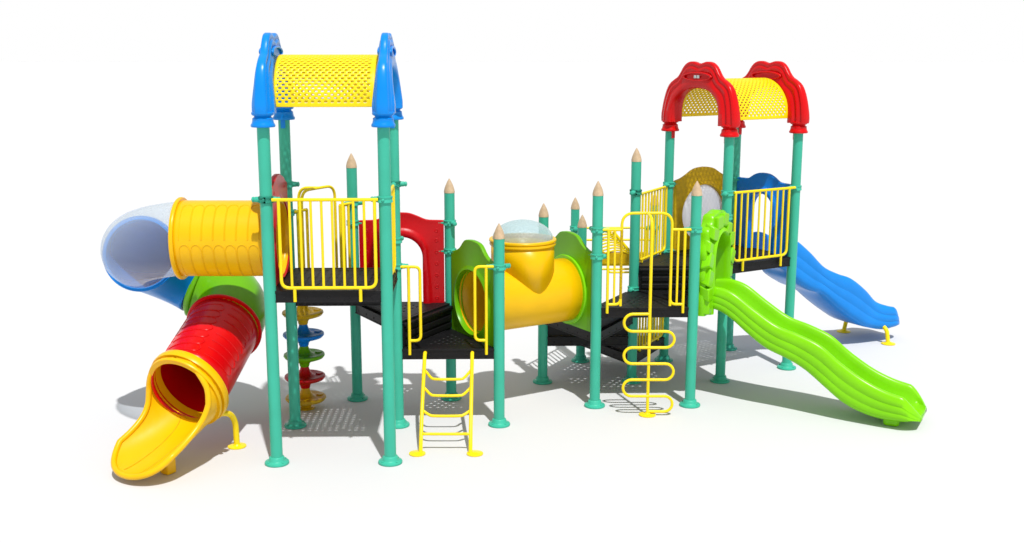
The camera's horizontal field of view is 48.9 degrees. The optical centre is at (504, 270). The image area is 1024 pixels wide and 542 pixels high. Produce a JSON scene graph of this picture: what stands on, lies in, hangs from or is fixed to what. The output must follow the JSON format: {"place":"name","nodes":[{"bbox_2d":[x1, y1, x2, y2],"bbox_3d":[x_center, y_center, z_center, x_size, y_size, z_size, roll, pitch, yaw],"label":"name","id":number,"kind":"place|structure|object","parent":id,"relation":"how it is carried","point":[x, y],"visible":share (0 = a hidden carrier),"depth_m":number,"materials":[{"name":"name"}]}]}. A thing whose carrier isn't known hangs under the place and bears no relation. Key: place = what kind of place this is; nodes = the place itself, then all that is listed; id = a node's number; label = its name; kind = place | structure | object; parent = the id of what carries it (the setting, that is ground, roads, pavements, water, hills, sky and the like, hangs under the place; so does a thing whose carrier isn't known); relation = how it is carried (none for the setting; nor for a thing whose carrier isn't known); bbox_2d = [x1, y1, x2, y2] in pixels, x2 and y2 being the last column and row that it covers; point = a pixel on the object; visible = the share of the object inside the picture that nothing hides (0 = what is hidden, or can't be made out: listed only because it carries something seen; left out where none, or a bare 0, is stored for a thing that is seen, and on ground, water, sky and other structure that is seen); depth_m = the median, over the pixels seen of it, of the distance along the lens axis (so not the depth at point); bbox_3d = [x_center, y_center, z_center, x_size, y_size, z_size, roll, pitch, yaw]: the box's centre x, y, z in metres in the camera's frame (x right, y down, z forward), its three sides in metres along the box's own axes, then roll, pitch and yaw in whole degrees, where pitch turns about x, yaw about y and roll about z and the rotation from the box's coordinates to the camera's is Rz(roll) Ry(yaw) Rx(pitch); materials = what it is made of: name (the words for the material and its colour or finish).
{"place":"outdoors","nodes":[
{"label":"outdoors","id":0,"kind":"place"},
{"bbox_2d":[0,62,1023,541],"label":"ground","id":1,"kind":"structure","parent":0,"point":[912,196],"depth_m":14.38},
{"bbox_2d":[100,33,926,479],"bbox_3d":[0.692,-0.569,11.827,9.290,3.738,4.149,-2,11,-11],"label":"playground structure","id":2,"kind":"object","parent":1,"relation":"on","point":[202,265],"visible":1,"depth_m":11.09,"materials":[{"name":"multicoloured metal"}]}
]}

